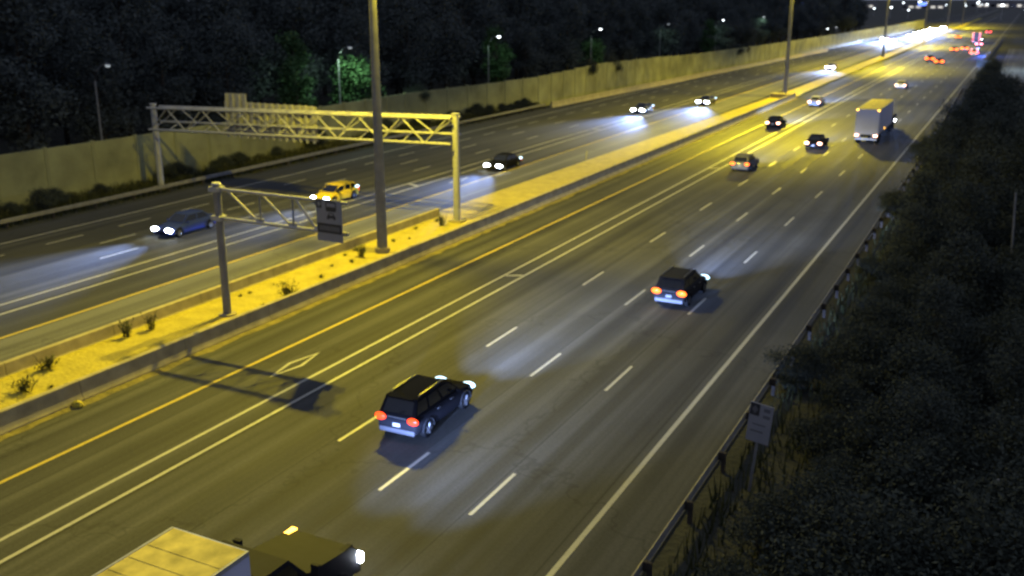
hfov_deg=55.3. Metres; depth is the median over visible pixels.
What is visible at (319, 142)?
shrub
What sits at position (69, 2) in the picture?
leafy tree
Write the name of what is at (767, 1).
leafy tree
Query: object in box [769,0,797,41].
leafy tree
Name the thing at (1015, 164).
leafy tree
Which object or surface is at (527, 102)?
shrub
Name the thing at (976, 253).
shrub
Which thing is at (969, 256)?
leafy tree
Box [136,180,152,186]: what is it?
shrub
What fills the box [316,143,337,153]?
shrub
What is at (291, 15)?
leafy tree
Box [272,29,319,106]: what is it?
leafy tree
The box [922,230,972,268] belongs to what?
shrub
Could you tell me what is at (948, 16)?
highway light pole
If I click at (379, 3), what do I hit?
leafy tree
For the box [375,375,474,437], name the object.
suv
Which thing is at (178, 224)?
sedan
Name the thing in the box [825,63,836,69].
sedan
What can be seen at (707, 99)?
sedan
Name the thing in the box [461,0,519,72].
leafy tree
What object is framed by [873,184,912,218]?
shrub
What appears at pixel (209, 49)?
leafy tree
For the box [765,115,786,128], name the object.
hatchback
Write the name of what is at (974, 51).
van
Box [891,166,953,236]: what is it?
leafy tree
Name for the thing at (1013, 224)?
thin pole
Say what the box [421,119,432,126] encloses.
shrub
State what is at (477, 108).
shrub
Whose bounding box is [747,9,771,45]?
leafy tree
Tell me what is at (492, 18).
leafy tree
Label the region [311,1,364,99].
leafy tree
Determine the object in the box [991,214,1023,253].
shrub
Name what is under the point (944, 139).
leafy tree
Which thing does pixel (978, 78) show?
leafy tree
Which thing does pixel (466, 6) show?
leafy tree
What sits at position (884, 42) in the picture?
highway light pole
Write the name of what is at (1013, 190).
shrub
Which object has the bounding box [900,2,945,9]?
commercial building
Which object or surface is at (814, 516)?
shrub
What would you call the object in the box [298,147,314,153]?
shrub
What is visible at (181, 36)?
leafy tree
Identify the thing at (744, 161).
hatchback
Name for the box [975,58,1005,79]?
leafy tree
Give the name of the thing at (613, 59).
wall creeper
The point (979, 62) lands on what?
roadside board
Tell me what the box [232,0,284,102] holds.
leafy tree
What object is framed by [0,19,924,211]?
noise wall
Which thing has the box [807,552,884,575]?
shrub
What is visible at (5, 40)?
leafy tree
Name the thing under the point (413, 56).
leafy tree
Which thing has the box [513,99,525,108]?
shrub
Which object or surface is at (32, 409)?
concrete barrier
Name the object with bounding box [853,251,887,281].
shrub
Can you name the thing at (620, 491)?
white eastbound markings
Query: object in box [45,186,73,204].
shrub
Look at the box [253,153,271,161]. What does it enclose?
shrub
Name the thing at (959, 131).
leafy tree
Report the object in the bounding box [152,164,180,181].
shrub
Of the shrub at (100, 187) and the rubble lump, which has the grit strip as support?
the rubble lump
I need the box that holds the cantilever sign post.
[208,182,348,316]
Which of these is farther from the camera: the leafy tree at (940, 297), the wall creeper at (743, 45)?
the wall creeper at (743, 45)
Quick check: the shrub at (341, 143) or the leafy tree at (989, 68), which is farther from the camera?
the leafy tree at (989, 68)
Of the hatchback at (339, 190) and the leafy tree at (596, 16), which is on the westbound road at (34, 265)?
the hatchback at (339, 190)
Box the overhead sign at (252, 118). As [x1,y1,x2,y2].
[224,93,317,143]
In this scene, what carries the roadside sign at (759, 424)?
on the ground at (664, 556)
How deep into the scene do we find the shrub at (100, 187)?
83.68 m
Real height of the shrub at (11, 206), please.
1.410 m
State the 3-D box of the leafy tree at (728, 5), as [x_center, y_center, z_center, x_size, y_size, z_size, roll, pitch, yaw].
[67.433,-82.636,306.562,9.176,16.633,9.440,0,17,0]
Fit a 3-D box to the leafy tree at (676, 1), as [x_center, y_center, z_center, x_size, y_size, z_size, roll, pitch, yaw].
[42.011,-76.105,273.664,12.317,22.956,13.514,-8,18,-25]
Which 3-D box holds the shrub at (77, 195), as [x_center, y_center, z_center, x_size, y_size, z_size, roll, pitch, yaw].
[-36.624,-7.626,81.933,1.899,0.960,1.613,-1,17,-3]
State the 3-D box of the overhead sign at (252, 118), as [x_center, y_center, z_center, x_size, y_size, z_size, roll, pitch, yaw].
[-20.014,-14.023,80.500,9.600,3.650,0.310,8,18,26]
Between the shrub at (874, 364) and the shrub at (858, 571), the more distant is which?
the shrub at (874, 364)
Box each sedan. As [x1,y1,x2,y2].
[151,209,215,236]
[484,152,521,170]
[631,102,653,113]
[696,95,715,105]
[804,134,828,148]
[808,96,825,105]
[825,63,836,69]
[895,80,908,88]
[934,58,945,63]
[950,47,958,51]
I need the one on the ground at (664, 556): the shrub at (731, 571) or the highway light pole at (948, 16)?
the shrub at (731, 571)
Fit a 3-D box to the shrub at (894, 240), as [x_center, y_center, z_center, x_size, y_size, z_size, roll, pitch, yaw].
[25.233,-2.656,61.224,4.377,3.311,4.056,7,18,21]
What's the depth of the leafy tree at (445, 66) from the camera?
150.79 m
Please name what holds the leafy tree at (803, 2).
on the ground at (664, 556)
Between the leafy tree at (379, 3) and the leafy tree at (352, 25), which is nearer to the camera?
the leafy tree at (352, 25)
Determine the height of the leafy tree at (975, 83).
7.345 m
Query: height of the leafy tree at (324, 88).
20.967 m
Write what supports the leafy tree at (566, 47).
on the ground at (664, 556)
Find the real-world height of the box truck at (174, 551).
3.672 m
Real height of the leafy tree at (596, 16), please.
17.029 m
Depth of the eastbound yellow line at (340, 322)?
48.56 m
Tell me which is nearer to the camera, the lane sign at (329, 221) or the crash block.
the lane sign at (329, 221)
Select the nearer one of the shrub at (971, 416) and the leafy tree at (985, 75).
the shrub at (971, 416)
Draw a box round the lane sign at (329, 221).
[316,198,347,243]
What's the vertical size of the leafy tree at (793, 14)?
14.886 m
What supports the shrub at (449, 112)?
on the ground at (664, 556)
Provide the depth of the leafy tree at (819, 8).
373.80 m
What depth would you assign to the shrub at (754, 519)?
29.16 m
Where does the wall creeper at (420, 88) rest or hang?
attached to the noise wall
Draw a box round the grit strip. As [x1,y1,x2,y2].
[0,98,797,441]
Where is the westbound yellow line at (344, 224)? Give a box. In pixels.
[0,34,920,338]
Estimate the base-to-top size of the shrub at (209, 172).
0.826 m
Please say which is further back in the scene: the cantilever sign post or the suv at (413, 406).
the cantilever sign post
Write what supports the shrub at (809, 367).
on the ground at (664, 556)
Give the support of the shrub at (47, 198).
on the ground at (664, 556)
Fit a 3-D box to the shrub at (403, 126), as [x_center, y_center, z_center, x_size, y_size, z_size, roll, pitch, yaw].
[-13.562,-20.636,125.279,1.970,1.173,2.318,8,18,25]
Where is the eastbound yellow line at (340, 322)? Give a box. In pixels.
[0,16,992,483]
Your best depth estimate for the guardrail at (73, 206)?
90.26 m
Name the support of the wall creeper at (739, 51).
attached to the noise wall
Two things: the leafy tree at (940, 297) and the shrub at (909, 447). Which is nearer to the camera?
the shrub at (909, 447)
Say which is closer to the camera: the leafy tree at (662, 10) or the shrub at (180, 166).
the shrub at (180, 166)
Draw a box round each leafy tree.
[0,0,59,138]
[0,0,79,152]
[0,0,99,146]
[19,0,91,144]
[35,0,83,79]
[53,19,144,142]
[59,0,130,123]
[65,0,168,136]
[72,0,169,136]
[111,0,204,118]
[133,30,198,133]
[149,0,213,126]
[150,19,224,126]
[182,0,245,71]
[182,0,258,88]
[186,6,262,119]
[187,0,278,102]
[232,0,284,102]
[248,0,334,98]
[250,0,332,103]
[264,0,315,101]
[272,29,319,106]
[305,6,334,94]
[308,0,392,100]
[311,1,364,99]
[327,4,393,100]
[328,54,386,104]
[350,0,386,68]
[366,0,415,94]
[377,0,443,91]
[378,8,430,93]
[411,0,483,89]
[415,0,438,89]
[435,0,490,85]
[453,1,484,84]
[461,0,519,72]
[465,1,513,82]
[480,24,516,82]
[499,0,545,79]
[507,22,546,77]
[508,2,537,77]
[511,0,563,71]
[522,20,564,75]
[545,0,590,71]
[564,0,619,59]
[575,37,605,65]
[580,0,620,60]
[595,0,621,59]
[608,6,635,60]
[627,10,656,58]
[642,0,684,56]
[645,2,673,56]
[649,0,687,56]
[671,20,696,53]
[672,0,698,53]
[675,7,704,54]
[680,0,706,53]
[683,0,717,37]
[690,10,709,53]
[697,18,718,52]
[698,0,727,50]
[709,18,734,49]
[718,0,738,31]
[719,6,747,45]
[732,1,761,45]
[735,0,765,45]
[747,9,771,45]
[751,1,771,45]
[758,0,779,44]
[758,0,788,43]
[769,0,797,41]
[769,7,792,41]
[782,3,800,35]
[786,3,809,39]
[788,0,812,39]
[800,0,820,38]
[808,0,826,36]
[810,0,837,36]
[825,1,838,34]
[833,0,858,32]
[835,1,857,32]
[847,5,859,31]
[851,0,867,30]
[859,1,869,29]
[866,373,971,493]
[885,198,948,260]
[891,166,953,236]
[893,267,990,361]
[906,122,965,176]
[909,228,1006,317]
[919,116,978,171]
[920,169,1003,250]
[923,98,977,149]
[946,83,999,121]
[961,68,994,100]
[962,74,993,118]
[964,89,1021,137]
[970,67,999,88]
[972,97,1023,141]
[973,60,1001,80]
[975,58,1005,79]
[979,76,1018,122]
[982,57,1005,80]
[985,68,1019,115]
[988,110,1023,195]
[991,174,1023,253]
[1008,75,1023,118]
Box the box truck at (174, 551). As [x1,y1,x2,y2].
[92,527,363,575]
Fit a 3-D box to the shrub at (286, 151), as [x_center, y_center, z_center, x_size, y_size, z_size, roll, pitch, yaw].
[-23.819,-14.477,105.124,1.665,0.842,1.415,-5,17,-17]
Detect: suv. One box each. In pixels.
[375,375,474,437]
[652,266,709,305]
[925,55,935,61]
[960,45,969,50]
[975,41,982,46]
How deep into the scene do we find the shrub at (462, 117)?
134.58 m
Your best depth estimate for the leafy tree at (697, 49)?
264.47 m
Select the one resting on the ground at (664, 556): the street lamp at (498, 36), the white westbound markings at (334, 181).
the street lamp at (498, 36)
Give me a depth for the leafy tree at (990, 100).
102.10 m
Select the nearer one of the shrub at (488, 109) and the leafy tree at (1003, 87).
the leafy tree at (1003, 87)
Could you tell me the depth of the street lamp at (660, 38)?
232.40 m
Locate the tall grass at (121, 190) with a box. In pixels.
[0,102,544,228]
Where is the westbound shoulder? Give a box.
[0,9,999,361]
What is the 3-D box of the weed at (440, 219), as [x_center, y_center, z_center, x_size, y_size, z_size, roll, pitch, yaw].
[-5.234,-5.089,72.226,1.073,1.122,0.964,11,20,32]
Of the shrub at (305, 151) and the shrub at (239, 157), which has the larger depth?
the shrub at (305, 151)
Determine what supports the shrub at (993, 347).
on the ground at (664, 556)
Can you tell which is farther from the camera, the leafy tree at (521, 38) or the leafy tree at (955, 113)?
the leafy tree at (521, 38)
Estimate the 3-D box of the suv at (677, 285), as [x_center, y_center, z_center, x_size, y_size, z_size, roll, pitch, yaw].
[9.661,-0.303,55.656,2.229,1.734,4.734,8,18,26]
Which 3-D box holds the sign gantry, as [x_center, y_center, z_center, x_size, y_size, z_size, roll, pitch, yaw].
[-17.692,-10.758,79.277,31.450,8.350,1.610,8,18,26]
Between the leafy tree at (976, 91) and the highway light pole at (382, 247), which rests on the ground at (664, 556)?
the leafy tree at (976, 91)
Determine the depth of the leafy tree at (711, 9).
292.45 m
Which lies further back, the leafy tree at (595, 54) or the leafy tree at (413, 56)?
the leafy tree at (595, 54)
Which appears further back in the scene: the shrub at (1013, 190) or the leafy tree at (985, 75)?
the leafy tree at (985, 75)
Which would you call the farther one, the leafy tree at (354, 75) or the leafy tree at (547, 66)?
the leafy tree at (547, 66)
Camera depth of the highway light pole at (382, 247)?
62.59 m
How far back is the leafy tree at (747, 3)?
317.68 m
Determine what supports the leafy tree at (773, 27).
on the ground at (664, 556)
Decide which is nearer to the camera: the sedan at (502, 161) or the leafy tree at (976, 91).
the sedan at (502, 161)
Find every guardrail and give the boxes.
[0,104,544,228]
[631,88,962,575]
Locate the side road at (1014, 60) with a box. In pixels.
[1000,49,1023,89]
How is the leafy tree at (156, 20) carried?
on the ground at (664, 556)
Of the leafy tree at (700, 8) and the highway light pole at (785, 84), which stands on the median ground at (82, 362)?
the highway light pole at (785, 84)
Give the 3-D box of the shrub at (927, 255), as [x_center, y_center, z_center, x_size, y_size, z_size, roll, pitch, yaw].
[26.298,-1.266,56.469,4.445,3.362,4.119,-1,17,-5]
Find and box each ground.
[0,0,1023,575]
[0,18,981,408]
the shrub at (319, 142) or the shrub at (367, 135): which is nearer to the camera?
the shrub at (319, 142)
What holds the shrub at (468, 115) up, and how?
on the ground at (664, 556)
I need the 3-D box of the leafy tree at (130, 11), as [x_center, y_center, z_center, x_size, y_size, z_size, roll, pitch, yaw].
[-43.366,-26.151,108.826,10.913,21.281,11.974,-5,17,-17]
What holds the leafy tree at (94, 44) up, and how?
on the ground at (664, 556)
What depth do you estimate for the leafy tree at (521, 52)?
205.91 m
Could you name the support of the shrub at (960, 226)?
on the ground at (664, 556)
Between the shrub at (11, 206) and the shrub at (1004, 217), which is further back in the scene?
the shrub at (11, 206)
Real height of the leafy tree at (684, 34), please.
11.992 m
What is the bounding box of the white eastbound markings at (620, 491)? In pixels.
[0,15,1018,575]
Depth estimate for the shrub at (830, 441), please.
35.02 m
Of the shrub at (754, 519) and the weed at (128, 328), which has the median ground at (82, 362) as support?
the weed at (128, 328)
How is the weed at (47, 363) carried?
on the median ground at (82, 362)
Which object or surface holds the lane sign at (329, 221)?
hanging from the cantilever sign post
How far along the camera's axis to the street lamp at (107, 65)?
92.75 m
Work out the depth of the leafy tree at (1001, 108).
92.19 m
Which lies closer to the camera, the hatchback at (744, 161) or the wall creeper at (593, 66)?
the hatchback at (744, 161)
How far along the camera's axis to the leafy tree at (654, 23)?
255.73 m
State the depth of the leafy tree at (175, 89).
106.44 m
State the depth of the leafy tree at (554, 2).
210.49 m
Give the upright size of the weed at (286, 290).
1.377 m
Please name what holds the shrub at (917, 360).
on the ground at (664, 556)
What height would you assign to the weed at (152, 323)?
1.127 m
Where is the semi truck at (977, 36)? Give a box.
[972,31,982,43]
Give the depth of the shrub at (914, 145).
103.11 m
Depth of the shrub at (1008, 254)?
53.35 m
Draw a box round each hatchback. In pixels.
[311,180,358,200]
[730,153,758,171]
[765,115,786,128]
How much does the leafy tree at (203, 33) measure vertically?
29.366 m
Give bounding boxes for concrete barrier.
[0,93,794,435]
[0,208,439,378]
[550,48,827,107]
[985,39,1000,59]
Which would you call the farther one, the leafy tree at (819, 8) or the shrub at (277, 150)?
the leafy tree at (819, 8)
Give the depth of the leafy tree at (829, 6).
385.45 m
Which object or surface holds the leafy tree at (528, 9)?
on the ground at (664, 556)
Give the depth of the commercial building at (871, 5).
1463.85 m
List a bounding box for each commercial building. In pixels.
[841,2,876,8]
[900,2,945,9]
[970,1,1023,8]
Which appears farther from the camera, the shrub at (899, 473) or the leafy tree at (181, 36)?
the leafy tree at (181, 36)
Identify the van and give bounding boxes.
[969,48,979,55]
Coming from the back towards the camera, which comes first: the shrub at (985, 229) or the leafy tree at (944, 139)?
the leafy tree at (944, 139)
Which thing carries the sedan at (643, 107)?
on the westbound road at (34, 265)
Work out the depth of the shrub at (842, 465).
32.44 m
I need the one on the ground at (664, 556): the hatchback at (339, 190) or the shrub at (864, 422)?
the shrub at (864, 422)
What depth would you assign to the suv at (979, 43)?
338.28 m
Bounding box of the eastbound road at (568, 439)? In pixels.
[0,9,1023,575]
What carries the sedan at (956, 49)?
on the eastbound road at (568, 439)
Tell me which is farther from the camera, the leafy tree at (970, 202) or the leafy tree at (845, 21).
the leafy tree at (845, 21)
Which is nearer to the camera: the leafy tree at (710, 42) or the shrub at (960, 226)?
the shrub at (960, 226)
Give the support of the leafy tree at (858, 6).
on the ground at (664, 556)
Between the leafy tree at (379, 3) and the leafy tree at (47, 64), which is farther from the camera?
the leafy tree at (379, 3)
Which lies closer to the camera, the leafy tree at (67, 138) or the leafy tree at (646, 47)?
the leafy tree at (67, 138)
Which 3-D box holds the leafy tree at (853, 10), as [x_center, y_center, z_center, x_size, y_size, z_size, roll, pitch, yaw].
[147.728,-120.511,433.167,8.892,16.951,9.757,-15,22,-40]
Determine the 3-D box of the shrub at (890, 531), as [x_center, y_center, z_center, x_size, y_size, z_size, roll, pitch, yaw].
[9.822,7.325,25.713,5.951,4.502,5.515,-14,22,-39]
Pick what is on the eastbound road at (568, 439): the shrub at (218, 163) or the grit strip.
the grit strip
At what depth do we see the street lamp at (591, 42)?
196.02 m
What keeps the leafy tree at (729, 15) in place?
on the ground at (664, 556)
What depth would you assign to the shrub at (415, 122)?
126.91 m
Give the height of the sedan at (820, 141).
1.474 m
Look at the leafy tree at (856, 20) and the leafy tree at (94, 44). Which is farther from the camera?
the leafy tree at (856, 20)
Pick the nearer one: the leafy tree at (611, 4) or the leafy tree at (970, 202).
the leafy tree at (970, 202)
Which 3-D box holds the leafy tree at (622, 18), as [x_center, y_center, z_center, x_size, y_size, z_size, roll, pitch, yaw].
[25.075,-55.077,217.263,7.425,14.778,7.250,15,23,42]
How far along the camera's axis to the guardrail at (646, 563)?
37.87 m
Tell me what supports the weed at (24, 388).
on the median ground at (82, 362)
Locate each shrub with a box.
[2,200,25,216]
[25,186,65,213]
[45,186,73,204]
[64,191,86,200]
[91,183,111,195]
[120,184,135,190]
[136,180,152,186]
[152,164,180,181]
[169,160,196,179]
[202,169,214,174]
[208,154,236,172]
[228,150,252,167]
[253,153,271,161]
[270,145,286,158]
[283,150,297,155]
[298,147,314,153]
[304,126,329,148]
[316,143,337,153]
[329,140,351,146]
[359,132,372,138]
[382,118,397,129]
[382,121,395,135]
[399,122,412,130]
[405,125,421,130]
[409,119,421,125]
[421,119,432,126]
[443,111,456,122]
[455,110,466,119]
[462,113,475,118]
[465,102,483,117]
[481,104,496,115]
[496,102,511,113]
[507,103,518,112]
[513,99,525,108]
[522,97,533,107]
[694,547,783,575]
[717,482,814,575]
[749,476,1005,575]
[760,337,842,392]
[760,457,873,574]
[768,479,912,575]
[787,407,851,459]
[799,442,871,491]
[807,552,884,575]
[815,423,879,470]
[825,376,990,482]
[831,290,913,341]
[833,442,961,539]
[838,428,977,526]
[840,359,901,403]
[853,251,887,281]
[859,332,993,424]
[865,339,959,396]
[872,480,1023,575]
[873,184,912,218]
[876,227,945,263]
[877,371,995,442]
[898,259,998,315]
[906,133,943,158]
[920,242,990,267]
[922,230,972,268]
[927,212,1001,254]
[931,217,1006,252]
[936,445,1023,570]
[940,179,1011,229]
[941,243,1013,268]
[949,344,1023,410]
[950,459,1023,501]
[953,328,1023,387]
[968,302,1023,359]
[984,211,1023,258]
[985,236,1023,283]
[986,191,1023,230]
[989,209,1021,226]
[991,173,1023,210]
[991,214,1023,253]
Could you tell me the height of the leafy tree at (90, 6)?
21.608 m
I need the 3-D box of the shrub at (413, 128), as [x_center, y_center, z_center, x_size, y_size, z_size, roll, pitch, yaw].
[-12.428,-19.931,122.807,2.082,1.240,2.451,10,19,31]
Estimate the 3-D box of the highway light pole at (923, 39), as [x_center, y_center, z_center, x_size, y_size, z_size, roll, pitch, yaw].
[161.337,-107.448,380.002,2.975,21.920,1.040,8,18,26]
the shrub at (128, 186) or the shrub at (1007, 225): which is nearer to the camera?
the shrub at (1007, 225)
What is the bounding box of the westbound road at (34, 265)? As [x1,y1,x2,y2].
[0,9,995,339]
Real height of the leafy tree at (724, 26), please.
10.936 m
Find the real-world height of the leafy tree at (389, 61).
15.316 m
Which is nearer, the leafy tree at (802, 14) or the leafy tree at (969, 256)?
the leafy tree at (969, 256)
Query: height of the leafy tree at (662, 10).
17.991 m
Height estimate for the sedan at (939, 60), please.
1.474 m
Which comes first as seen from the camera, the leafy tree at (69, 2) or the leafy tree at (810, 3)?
the leafy tree at (69, 2)
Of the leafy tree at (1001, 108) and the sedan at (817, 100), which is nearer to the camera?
the leafy tree at (1001, 108)
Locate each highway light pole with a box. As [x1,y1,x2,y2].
[369,0,389,253]
[783,0,793,92]
[881,0,889,56]
[922,0,928,40]
[946,0,950,30]
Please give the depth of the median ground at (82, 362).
60.11 m
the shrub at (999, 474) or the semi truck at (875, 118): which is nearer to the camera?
the shrub at (999, 474)
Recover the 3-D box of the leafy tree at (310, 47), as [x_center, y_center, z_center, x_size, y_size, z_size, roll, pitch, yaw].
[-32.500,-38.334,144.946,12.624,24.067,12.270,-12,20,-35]
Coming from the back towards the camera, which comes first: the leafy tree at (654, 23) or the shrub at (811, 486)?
the leafy tree at (654, 23)
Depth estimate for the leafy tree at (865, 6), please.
467.23 m
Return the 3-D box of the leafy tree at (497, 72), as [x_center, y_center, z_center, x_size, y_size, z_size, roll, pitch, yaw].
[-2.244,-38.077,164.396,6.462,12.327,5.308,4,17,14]
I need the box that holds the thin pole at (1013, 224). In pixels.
[1010,193,1016,260]
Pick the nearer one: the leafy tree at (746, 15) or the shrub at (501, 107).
the shrub at (501, 107)
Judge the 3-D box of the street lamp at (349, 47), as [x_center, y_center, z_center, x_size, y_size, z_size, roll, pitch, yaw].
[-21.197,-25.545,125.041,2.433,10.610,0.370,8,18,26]
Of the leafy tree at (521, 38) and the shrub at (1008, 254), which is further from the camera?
the leafy tree at (521, 38)
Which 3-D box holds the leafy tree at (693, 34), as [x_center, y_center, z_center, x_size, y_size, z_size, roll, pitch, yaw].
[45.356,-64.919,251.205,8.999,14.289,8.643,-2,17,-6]
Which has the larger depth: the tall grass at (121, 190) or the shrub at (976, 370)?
the tall grass at (121, 190)
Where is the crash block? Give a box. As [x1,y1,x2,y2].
[769,92,796,97]
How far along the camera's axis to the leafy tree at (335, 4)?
142.00 m
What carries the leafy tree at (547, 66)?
on the ground at (664, 556)
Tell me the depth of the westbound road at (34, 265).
82.09 m
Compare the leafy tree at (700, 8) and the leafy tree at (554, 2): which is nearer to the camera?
the leafy tree at (554, 2)
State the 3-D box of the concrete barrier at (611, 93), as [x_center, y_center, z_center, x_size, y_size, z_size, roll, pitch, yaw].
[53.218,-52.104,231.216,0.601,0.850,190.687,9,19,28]
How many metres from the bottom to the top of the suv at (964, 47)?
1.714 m
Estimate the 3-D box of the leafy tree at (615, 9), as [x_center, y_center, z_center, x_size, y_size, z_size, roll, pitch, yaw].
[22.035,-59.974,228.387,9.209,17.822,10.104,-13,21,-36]
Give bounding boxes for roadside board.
[976,60,993,69]
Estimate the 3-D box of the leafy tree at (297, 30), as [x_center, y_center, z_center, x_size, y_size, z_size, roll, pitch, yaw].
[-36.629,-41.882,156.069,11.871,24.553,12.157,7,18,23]
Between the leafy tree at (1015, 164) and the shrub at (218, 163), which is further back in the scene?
the shrub at (218, 163)
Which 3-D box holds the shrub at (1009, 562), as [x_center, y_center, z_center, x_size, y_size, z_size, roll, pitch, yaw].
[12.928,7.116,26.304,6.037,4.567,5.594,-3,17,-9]
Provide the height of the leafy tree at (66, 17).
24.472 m
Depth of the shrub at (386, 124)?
118.56 m
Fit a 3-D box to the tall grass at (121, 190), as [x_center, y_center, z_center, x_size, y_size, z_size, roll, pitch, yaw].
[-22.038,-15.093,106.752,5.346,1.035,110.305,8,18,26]
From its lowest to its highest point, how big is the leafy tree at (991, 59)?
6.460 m
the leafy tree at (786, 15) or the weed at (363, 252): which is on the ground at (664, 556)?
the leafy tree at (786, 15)
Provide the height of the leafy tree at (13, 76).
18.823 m
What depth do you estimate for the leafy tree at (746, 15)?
301.51 m
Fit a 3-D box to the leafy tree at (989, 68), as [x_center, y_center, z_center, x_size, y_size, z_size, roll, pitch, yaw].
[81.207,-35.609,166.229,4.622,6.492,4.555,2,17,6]
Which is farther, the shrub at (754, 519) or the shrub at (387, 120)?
the shrub at (387, 120)
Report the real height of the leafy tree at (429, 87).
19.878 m
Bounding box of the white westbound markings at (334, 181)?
[0,13,980,314]
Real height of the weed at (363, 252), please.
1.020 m
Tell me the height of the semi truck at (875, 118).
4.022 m
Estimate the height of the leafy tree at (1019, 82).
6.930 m
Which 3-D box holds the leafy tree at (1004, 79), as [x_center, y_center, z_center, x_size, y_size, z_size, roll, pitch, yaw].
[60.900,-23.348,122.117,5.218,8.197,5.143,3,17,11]
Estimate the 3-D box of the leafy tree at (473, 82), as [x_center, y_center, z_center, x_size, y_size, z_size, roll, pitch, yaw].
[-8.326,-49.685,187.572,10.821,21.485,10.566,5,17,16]
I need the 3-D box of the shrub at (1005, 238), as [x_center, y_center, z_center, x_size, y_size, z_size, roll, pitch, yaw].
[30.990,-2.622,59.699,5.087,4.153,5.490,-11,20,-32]
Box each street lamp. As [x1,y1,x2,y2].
[94,63,110,139]
[337,46,351,103]
[488,35,500,82]
[590,28,601,59]
[659,23,669,56]
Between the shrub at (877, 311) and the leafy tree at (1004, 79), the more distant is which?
the leafy tree at (1004, 79)
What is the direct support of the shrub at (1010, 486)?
on the ground at (664, 556)
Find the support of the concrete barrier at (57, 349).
on the median ground at (82, 362)
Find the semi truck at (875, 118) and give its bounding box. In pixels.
[854,99,896,142]
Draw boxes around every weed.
[7,374,38,393]
[30,352,59,370]
[118,317,133,336]
[140,312,156,329]
[273,277,298,296]
[354,243,365,256]
[437,212,447,225]
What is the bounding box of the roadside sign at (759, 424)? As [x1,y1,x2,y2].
[745,401,773,491]
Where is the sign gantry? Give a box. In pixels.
[146,103,465,223]
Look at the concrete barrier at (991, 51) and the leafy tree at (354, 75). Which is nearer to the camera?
the leafy tree at (354, 75)
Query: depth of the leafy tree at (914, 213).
59.15 m
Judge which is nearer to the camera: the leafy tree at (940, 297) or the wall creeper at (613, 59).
the leafy tree at (940, 297)
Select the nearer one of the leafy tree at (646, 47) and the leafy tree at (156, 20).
the leafy tree at (156, 20)
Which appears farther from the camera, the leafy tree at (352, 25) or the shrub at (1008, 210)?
the leafy tree at (352, 25)
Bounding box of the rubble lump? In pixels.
[71,400,83,407]
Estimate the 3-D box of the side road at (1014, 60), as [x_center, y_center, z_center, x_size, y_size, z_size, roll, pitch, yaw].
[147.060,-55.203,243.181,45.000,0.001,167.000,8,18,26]
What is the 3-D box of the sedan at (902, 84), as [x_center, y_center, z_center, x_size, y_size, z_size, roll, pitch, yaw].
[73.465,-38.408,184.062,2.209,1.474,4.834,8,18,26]
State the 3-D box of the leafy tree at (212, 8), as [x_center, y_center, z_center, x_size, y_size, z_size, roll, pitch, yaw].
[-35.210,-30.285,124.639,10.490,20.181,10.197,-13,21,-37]
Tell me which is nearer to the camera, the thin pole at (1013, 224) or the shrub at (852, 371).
the shrub at (852, 371)
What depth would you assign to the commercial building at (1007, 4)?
1473.50 m
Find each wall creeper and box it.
[403,83,430,101]
[576,58,598,76]
[603,55,623,71]
[726,43,744,54]
[739,44,749,51]
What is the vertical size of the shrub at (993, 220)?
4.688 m
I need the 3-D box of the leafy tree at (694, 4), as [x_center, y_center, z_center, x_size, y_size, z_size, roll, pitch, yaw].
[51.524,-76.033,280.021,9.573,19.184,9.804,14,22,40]
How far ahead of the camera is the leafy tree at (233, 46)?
113.88 m
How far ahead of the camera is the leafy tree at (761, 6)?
332.61 m
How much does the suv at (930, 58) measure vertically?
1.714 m
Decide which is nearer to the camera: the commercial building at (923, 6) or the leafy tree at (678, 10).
the leafy tree at (678, 10)
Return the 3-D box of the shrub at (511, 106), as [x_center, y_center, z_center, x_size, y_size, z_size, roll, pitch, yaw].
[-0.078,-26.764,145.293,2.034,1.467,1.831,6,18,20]
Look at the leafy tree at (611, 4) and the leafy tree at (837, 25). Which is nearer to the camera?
the leafy tree at (611, 4)

